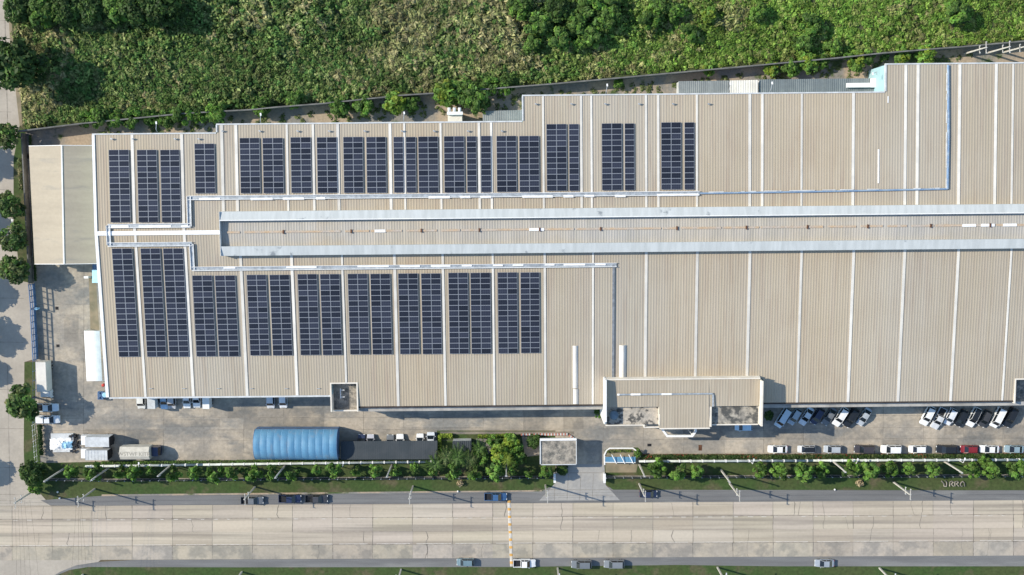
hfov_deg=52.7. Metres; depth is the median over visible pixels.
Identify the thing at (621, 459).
blue awning
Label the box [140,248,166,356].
solar array
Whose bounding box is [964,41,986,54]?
power pole
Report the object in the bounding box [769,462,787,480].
young tree
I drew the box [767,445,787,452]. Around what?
parked car
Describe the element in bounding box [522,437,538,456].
garden path
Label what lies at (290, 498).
pickup truck
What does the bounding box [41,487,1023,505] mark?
road shoulder
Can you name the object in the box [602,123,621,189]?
solar array
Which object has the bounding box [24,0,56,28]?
scrub tree
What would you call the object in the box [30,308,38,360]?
sliding gate
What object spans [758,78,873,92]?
lean to shed
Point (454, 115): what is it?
exhaust unit
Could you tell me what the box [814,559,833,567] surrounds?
parked car
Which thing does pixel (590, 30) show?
scrub tree
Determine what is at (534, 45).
scrub tree
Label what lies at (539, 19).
scrub tree
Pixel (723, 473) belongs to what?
concrete pole
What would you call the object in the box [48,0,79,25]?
scrub tree
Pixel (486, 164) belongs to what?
solar array
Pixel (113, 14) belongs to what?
scrub tree
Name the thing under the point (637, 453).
garden bush
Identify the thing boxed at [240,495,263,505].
pickup truck
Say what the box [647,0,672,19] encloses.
scrub tree
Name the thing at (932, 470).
young tree
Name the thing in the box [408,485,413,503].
power pole
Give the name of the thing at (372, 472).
young tree
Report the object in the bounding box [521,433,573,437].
striped kerb
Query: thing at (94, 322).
wall apron
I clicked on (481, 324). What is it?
solar array
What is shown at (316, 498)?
pickup truck
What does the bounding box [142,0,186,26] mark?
scrub tree
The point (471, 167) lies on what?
solar array
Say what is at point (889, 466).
young tree
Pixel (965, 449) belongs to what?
parked car
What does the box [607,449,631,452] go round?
island planting
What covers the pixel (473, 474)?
young tree
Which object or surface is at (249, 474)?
young tree
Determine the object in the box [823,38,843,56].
scrub tree
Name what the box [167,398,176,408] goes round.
parked van
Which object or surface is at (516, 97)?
lane weeds
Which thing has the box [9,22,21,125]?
verge
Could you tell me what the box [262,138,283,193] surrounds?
solar array
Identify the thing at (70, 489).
lawn
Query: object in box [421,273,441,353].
solar array
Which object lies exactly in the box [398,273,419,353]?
solar array
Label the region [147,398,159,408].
box truck
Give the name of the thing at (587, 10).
scrub tree
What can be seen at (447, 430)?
ground
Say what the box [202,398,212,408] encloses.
box truck
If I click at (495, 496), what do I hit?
pickup truck
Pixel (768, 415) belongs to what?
garden bush
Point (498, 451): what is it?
garden bush
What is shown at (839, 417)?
parked car
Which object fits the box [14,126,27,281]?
verge
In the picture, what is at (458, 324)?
solar array
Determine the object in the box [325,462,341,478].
young tree
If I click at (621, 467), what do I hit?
planting soil
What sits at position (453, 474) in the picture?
young tree
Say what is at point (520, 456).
garden bush
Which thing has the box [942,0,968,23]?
scrub tree
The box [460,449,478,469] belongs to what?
garden palm
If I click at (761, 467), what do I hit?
young tree
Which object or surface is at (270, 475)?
young tree
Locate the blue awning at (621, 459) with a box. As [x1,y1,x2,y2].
[604,454,635,463]
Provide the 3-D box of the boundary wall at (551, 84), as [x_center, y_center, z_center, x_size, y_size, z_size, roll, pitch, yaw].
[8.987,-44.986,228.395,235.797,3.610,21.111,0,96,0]
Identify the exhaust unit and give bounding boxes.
[447,107,462,120]
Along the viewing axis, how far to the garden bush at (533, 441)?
235.85 m
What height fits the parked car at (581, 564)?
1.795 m
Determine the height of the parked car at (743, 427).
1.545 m
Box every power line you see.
[6,494,1023,503]
[21,499,911,507]
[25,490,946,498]
[78,519,78,551]
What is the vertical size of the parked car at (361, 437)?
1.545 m
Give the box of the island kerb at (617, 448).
[604,447,640,464]
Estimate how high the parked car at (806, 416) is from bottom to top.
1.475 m
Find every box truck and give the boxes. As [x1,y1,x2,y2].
[36,360,53,397]
[81,434,114,446]
[81,447,112,459]
[118,444,161,458]
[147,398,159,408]
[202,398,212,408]
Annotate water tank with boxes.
[609,410,618,419]
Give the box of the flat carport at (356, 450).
[341,441,436,459]
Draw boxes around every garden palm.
[425,454,444,472]
[435,445,454,467]
[448,442,470,467]
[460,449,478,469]
[471,439,488,453]
[501,452,513,464]
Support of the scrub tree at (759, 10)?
on the scrub ground at (58, 123)
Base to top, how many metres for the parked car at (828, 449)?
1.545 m
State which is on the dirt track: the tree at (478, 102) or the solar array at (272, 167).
the tree at (478, 102)
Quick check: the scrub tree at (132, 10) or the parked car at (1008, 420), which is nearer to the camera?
the scrub tree at (132, 10)
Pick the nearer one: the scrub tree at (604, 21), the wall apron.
the scrub tree at (604, 21)
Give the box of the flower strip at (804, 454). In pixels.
[643,453,1023,455]
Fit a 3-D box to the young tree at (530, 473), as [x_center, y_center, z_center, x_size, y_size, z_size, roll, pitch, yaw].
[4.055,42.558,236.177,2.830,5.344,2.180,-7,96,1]
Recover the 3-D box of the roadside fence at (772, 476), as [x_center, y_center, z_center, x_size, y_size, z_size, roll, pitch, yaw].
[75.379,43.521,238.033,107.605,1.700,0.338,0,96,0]
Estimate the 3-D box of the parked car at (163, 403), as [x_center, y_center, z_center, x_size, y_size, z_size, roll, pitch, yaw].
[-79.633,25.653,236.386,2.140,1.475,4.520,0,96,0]
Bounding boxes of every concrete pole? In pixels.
[43,468,63,481]
[90,467,108,480]
[157,465,170,476]
[274,465,285,478]
[720,469,730,482]
[833,461,846,472]
[943,461,962,473]
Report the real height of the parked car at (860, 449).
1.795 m
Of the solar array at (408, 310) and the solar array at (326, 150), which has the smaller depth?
the solar array at (326, 150)
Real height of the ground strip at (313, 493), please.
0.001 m
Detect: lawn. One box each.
[40,430,554,499]
[59,565,1023,574]
[605,447,1023,489]
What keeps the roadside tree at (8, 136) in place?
on the side road at (15, 342)
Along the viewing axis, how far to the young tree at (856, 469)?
233.35 m
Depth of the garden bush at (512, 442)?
234.74 m
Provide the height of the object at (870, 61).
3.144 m
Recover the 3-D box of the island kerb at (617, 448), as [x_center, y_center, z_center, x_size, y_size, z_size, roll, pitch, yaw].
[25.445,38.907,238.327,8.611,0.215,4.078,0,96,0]
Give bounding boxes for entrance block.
[600,376,763,436]
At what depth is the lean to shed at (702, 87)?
226.28 m
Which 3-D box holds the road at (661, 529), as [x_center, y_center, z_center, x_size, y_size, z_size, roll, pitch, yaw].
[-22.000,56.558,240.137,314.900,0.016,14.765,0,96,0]
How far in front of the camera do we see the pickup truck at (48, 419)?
236.21 m
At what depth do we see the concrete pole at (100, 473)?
233.47 m
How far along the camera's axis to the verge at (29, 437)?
237.84 m
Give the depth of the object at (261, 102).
227.63 m
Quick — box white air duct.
[846,78,875,87]
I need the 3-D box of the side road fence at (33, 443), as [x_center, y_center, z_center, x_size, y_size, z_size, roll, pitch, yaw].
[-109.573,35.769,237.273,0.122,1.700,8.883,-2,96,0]
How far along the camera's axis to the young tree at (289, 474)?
233.56 m
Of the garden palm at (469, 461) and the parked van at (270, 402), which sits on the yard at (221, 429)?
the parked van at (270, 402)
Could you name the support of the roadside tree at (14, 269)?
on the verge at (21, 253)
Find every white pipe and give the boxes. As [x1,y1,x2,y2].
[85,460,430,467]
[639,458,1023,462]
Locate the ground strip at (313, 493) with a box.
[102,490,541,495]
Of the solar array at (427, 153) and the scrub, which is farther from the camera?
the scrub
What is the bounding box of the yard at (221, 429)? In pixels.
[27,155,1023,463]
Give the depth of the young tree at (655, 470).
234.91 m
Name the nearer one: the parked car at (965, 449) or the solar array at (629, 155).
the solar array at (629, 155)
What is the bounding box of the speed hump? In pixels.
[507,500,512,565]
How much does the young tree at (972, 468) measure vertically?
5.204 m
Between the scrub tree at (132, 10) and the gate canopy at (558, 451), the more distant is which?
the gate canopy at (558, 451)
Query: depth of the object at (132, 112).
227.51 m
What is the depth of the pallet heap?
237.47 m
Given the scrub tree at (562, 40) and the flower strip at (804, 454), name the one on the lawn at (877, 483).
the flower strip at (804, 454)
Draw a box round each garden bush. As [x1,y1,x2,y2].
[473,448,489,464]
[486,435,502,447]
[490,443,509,464]
[501,433,523,453]
[511,450,526,464]
[526,434,540,448]
[554,465,567,475]
[594,409,600,417]
[633,449,641,457]
[764,410,773,420]
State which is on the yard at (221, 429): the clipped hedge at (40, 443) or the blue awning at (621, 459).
the clipped hedge at (40, 443)
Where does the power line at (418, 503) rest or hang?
attached to the power pole at (89, 492)
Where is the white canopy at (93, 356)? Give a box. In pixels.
[84,329,103,380]
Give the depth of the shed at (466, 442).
235.77 m
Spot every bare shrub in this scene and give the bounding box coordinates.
[456,480,463,487]
[854,479,863,486]
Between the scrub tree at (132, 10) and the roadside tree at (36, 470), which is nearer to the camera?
the scrub tree at (132, 10)
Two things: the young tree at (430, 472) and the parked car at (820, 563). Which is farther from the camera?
the parked car at (820, 563)
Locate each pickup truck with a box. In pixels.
[35,415,60,422]
[37,403,58,412]
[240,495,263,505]
[278,494,301,503]
[305,494,327,502]
[484,492,506,501]
[513,558,535,567]
[930,407,947,429]
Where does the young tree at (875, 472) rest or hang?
on the lawn at (877, 483)
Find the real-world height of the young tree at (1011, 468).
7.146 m
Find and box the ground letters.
[941,480,964,486]
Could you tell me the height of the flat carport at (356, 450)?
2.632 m
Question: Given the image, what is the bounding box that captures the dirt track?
[25,43,1023,158]
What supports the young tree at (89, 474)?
on the lawn at (70, 489)
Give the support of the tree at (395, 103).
on the dirt track
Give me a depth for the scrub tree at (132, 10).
222.28 m
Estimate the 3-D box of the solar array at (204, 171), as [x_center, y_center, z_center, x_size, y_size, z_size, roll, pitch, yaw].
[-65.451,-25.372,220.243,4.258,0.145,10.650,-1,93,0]
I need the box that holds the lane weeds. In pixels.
[103,51,972,132]
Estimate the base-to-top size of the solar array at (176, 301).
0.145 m
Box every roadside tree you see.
[0,36,51,91]
[0,122,19,149]
[0,189,26,218]
[0,220,28,251]
[0,254,30,284]
[4,382,39,421]
[18,459,48,486]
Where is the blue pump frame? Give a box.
[97,391,105,399]
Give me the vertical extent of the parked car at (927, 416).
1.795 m
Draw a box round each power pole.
[14,491,32,508]
[76,488,95,505]
[243,486,255,504]
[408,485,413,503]
[638,483,645,501]
[729,483,739,500]
[893,481,910,498]
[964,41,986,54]
[987,41,1010,53]
[1003,44,1023,52]
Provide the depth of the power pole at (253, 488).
232.52 m
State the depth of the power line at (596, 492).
229.14 m
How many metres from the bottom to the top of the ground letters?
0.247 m
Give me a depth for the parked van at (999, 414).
235.91 m
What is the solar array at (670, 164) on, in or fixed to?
on the factory building
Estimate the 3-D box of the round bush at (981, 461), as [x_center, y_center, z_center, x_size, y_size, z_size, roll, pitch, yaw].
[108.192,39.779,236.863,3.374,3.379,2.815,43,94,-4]
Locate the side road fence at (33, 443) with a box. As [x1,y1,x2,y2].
[32,424,37,461]
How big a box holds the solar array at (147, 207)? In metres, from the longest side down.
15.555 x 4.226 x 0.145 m
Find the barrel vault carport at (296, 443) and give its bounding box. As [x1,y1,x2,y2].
[253,426,339,459]
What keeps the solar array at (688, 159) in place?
on the factory building
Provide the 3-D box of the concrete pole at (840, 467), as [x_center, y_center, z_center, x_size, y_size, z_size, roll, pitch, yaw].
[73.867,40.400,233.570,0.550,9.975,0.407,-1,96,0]
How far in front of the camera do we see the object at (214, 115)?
227.18 m
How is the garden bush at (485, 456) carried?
on the lawn at (70, 489)
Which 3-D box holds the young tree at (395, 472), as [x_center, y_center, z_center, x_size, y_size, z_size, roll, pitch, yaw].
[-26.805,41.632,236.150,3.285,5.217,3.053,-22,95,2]
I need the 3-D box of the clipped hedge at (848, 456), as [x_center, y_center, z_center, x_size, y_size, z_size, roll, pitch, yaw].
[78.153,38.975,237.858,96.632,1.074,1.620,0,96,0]
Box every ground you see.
[12,0,1023,128]
[21,126,981,561]
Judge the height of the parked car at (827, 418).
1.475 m
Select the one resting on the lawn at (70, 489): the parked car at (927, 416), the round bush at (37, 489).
the round bush at (37, 489)
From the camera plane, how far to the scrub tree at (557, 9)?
224.18 m
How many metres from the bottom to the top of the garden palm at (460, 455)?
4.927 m
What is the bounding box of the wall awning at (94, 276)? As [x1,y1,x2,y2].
[92,264,97,282]
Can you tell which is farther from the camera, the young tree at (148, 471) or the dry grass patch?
the young tree at (148, 471)
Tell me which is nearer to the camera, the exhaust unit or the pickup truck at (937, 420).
the exhaust unit
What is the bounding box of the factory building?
[92,62,1023,411]
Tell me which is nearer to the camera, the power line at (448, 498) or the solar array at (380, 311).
the solar array at (380, 311)
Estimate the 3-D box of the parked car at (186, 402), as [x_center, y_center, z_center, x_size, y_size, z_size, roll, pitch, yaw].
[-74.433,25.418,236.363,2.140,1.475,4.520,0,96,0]
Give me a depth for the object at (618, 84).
228.35 m
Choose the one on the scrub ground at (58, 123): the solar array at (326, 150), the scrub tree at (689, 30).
the scrub tree at (689, 30)
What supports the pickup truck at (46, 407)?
on the yard at (221, 429)
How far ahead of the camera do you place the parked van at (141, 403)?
235.64 m
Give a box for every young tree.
[63,464,78,478]
[82,461,103,481]
[112,464,126,478]
[125,464,143,481]
[144,465,155,475]
[166,464,182,481]
[186,465,201,479]
[205,465,224,484]
[224,465,243,480]
[243,463,263,482]
[264,464,280,480]
[284,468,299,480]
[311,464,321,475]
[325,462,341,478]
[349,464,359,475]
[368,464,382,477]
[387,464,401,476]
[410,462,419,474]
[427,467,437,476]
[445,463,462,479]
[467,464,481,479]
[485,462,504,482]
[507,464,517,475]
[524,468,534,477]
[538,465,552,478]
[646,457,666,478]
[669,462,685,480]
[690,463,704,478]
[752,461,767,478]
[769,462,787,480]
[793,462,813,482]
[813,461,829,478]
[841,459,861,476]
[860,461,880,480]
[880,460,897,478]
[901,462,916,475]
[925,462,940,477]
[963,462,980,478]
[981,461,1002,478]
[1005,458,1023,480]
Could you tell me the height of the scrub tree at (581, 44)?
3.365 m
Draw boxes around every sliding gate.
[28,283,36,308]
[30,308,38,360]
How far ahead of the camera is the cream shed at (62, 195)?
226.51 m
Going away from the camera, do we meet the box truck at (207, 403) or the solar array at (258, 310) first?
the solar array at (258, 310)
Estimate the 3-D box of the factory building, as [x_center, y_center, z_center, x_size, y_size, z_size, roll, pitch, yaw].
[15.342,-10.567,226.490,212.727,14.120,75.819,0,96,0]
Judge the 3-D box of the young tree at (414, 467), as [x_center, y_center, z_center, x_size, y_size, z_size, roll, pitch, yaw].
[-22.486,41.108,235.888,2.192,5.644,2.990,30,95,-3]
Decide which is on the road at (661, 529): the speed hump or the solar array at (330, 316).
the speed hump
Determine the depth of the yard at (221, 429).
237.71 m
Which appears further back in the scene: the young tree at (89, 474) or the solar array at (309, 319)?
the young tree at (89, 474)
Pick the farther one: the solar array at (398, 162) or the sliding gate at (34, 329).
the sliding gate at (34, 329)
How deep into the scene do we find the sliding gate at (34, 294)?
233.47 m
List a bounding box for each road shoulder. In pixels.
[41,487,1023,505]
[56,555,1023,574]
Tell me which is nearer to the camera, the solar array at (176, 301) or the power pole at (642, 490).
the solar array at (176, 301)
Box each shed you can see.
[29,145,96,263]
[453,438,470,451]
[483,110,521,120]
[676,81,728,92]
[729,80,757,92]
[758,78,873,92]
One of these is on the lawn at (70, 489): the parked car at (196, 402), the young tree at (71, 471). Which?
the young tree at (71, 471)
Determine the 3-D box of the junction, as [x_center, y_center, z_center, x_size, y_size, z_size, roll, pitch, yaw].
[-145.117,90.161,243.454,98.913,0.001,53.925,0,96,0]
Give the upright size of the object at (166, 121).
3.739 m
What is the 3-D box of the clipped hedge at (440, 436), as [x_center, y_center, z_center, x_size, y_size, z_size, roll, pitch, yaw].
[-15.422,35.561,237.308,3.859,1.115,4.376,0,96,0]
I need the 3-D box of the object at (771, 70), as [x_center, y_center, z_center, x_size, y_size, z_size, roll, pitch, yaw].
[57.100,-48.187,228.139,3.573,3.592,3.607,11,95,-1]
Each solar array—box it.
[109,149,130,222]
[112,248,138,356]
[137,149,157,222]
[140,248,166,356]
[160,149,180,222]
[163,248,188,356]
[192,275,215,356]
[194,143,214,193]
[215,275,238,356]
[240,138,260,193]
[247,274,269,355]
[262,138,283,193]
[269,274,292,355]
[290,137,311,192]
[297,274,319,354]
[317,137,337,192]
[320,274,341,354]
[343,137,363,192]
[348,273,369,354]
[366,137,386,192]
[370,273,391,354]
[393,137,403,192]
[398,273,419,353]
[406,137,415,192]
[418,136,438,192]
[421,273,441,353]
[444,136,464,192]
[448,273,468,353]
[467,136,476,191]
[470,272,490,353]
[481,136,490,192]
[496,136,516,191]
[498,272,517,353]
[519,136,538,191]
[520,272,539,352]
[546,124,566,190]
[569,124,578,190]
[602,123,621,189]
[625,123,633,189]
[661,122,680,189]
[684,122,693,189]
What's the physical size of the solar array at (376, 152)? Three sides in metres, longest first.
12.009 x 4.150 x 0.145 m
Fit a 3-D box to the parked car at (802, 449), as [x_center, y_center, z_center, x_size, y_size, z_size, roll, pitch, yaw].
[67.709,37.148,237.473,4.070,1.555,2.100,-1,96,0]
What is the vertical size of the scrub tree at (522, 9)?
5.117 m
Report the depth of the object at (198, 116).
227.69 m
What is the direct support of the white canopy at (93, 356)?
on the yard at (221, 429)
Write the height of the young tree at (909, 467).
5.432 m
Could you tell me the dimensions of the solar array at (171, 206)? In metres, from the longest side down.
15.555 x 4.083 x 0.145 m
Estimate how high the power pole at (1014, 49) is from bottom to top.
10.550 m
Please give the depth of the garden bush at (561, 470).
236.71 m
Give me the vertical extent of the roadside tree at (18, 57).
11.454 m
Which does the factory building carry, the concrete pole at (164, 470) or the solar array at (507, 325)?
the solar array at (507, 325)
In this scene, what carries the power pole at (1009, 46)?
on the dirt track
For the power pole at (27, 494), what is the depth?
232.41 m
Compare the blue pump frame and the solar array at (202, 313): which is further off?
the blue pump frame
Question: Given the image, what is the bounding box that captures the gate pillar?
[603,472,605,482]
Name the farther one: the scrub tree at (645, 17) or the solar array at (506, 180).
the scrub tree at (645, 17)
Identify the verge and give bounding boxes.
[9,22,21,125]
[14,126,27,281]
[24,362,40,475]
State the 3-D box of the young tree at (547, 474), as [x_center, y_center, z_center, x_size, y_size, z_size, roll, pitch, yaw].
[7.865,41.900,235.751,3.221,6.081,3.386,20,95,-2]
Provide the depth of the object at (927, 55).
226.41 m
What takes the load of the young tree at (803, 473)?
on the lawn at (877, 483)
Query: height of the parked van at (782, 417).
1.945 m
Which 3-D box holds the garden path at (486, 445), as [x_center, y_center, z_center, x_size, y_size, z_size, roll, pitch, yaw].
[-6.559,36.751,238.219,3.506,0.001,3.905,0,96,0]
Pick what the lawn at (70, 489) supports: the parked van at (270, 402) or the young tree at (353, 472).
the young tree at (353, 472)
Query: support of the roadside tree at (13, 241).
on the verge at (21, 253)
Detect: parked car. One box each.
[159,398,167,408]
[182,398,191,407]
[193,398,200,407]
[357,434,365,440]
[366,434,374,440]
[385,434,394,440]
[396,434,403,440]
[415,433,424,440]
[457,558,473,566]
[571,559,591,569]
[604,559,624,568]
[639,489,656,498]
[735,425,752,430]
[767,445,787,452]
[787,407,801,425]
[797,445,815,453]
[798,407,814,425]
[810,407,824,424]
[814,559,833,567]
[821,407,836,425]
[823,445,841,453]
[831,407,848,426]
[842,407,859,427]
[853,444,874,453]
[856,407,871,425]
[880,444,901,453]
[908,445,926,453]
[919,406,935,425]
[935,444,956,453]
[943,407,957,424]
[954,409,968,426]
[959,445,977,453]
[965,406,981,426]
[978,409,991,427]
[979,444,999,453]
[1001,406,1018,427]
[1003,444,1023,453]
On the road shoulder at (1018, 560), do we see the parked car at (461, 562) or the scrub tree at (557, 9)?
the parked car at (461, 562)
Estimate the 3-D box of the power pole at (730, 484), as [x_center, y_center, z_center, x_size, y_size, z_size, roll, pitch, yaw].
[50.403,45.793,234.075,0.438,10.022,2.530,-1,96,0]
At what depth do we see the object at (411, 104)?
227.77 m
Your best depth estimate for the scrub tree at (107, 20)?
225.48 m
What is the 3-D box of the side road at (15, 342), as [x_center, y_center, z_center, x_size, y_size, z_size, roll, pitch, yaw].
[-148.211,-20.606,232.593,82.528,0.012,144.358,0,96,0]
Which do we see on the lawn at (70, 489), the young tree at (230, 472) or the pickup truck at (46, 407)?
the young tree at (230, 472)
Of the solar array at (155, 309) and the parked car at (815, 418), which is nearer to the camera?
the solar array at (155, 309)
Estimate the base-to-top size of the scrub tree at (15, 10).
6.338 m
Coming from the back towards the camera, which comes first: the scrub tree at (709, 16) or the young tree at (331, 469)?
the young tree at (331, 469)
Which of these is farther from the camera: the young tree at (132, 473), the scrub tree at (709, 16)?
the young tree at (132, 473)
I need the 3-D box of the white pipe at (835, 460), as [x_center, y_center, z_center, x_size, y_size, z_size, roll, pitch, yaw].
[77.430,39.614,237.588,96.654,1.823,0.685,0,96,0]
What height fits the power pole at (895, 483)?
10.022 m
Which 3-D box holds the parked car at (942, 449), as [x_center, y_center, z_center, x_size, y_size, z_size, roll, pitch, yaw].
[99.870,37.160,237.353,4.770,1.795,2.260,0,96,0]
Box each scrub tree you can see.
[2,0,30,24]
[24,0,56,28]
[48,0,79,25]
[77,0,103,24]
[98,7,119,28]
[99,0,128,22]
[117,0,153,28]
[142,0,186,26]
[506,0,534,20]
[522,33,543,52]
[523,8,554,36]
[540,0,569,22]
[546,23,572,51]
[563,8,588,37]
[573,34,586,51]
[575,0,601,18]
[580,22,602,48]
[591,8,622,32]
[600,0,621,13]
[637,10,661,30]
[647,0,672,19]
[666,2,684,23]
[679,23,696,40]
[701,6,716,23]
[749,1,767,20]
[791,31,812,54]
[799,10,822,37]
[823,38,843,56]
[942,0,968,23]
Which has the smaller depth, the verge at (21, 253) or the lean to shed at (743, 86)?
the lean to shed at (743, 86)
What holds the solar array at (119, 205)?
on the factory building
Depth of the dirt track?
230.55 m
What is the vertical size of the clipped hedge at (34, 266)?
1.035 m
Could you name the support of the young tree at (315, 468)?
on the lawn at (70, 489)
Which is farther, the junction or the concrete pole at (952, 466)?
the junction
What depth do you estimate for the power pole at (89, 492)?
233.27 m
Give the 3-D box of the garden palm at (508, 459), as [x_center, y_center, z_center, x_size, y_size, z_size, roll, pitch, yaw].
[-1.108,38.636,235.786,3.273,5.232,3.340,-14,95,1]
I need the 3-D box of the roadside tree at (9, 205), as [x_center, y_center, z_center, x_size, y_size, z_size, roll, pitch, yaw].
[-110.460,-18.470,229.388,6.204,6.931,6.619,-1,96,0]
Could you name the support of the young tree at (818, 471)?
on the lawn at (877, 483)
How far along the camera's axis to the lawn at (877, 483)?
239.00 m
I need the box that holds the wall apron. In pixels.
[89,278,98,329]
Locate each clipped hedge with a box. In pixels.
[28,135,36,280]
[36,424,43,455]
[101,459,429,464]
[437,433,452,450]
[477,433,511,438]
[642,453,1023,459]
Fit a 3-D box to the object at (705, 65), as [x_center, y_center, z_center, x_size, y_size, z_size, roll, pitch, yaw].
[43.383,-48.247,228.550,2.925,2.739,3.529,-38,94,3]
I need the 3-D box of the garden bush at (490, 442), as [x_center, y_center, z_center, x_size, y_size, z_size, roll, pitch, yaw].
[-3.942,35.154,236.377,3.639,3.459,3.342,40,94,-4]
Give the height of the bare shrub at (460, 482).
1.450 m
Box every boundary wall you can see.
[18,40,1023,131]
[21,133,33,283]
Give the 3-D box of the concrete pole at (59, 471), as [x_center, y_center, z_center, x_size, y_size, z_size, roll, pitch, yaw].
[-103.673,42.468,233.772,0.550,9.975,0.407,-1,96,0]
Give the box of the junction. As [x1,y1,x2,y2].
[0,560,99,574]
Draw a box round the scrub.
[10,0,1023,129]
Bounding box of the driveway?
[539,464,618,500]
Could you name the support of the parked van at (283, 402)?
on the yard at (221, 429)
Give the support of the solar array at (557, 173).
on the factory building
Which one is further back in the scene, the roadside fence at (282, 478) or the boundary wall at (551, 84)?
the roadside fence at (282, 478)
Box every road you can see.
[0,0,50,505]
[0,500,1023,559]
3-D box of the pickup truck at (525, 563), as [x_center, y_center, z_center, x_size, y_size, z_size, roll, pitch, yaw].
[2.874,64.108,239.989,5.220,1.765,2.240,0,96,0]
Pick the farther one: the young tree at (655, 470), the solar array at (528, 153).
the young tree at (655, 470)
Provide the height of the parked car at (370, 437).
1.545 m
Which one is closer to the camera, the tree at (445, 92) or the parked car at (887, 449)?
the tree at (445, 92)
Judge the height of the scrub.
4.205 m
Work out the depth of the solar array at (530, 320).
223.45 m
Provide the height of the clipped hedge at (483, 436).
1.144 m
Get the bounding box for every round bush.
[27,478,44,494]
[977,453,991,465]
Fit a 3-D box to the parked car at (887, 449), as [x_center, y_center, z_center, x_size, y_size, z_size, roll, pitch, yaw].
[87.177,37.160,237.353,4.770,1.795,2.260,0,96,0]
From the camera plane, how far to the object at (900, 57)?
227.04 m
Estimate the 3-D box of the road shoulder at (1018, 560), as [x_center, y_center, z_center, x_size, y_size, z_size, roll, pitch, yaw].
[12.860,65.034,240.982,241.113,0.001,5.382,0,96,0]
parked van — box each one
[136,398,146,408]
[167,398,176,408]
[265,397,275,407]
[278,397,287,407]
[426,432,435,440]
[774,408,791,427]
[989,406,1006,427]
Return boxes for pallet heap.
[50,433,78,452]
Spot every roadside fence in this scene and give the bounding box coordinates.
[48,476,554,481]
[606,474,1021,478]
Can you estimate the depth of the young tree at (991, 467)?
233.25 m
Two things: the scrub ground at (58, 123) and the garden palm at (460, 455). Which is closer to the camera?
the scrub ground at (58, 123)
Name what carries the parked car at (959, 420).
on the yard at (221, 429)
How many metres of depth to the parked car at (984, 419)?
236.40 m
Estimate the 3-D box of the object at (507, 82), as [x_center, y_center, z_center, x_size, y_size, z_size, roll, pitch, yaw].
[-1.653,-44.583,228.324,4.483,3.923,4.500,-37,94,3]
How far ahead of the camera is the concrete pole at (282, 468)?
233.39 m
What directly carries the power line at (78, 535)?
attached to the power pole at (89, 492)
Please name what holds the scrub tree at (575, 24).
on the scrub ground at (58, 123)
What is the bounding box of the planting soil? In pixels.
[605,449,638,471]
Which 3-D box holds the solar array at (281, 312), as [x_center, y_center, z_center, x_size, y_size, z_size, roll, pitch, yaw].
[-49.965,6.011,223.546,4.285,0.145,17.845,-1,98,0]
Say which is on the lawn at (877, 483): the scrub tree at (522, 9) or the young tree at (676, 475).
the young tree at (676, 475)
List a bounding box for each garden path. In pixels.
[476,439,490,453]
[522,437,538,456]
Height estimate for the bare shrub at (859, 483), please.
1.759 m
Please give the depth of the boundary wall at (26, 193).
231.67 m
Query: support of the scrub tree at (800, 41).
on the scrub ground at (58, 123)
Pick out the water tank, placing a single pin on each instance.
(613, 414)
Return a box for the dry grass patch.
[17,158,22,189]
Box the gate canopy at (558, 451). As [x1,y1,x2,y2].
[540,438,576,464]
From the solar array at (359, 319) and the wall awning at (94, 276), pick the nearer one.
the solar array at (359, 319)
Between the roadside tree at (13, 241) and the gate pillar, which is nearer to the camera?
the roadside tree at (13, 241)

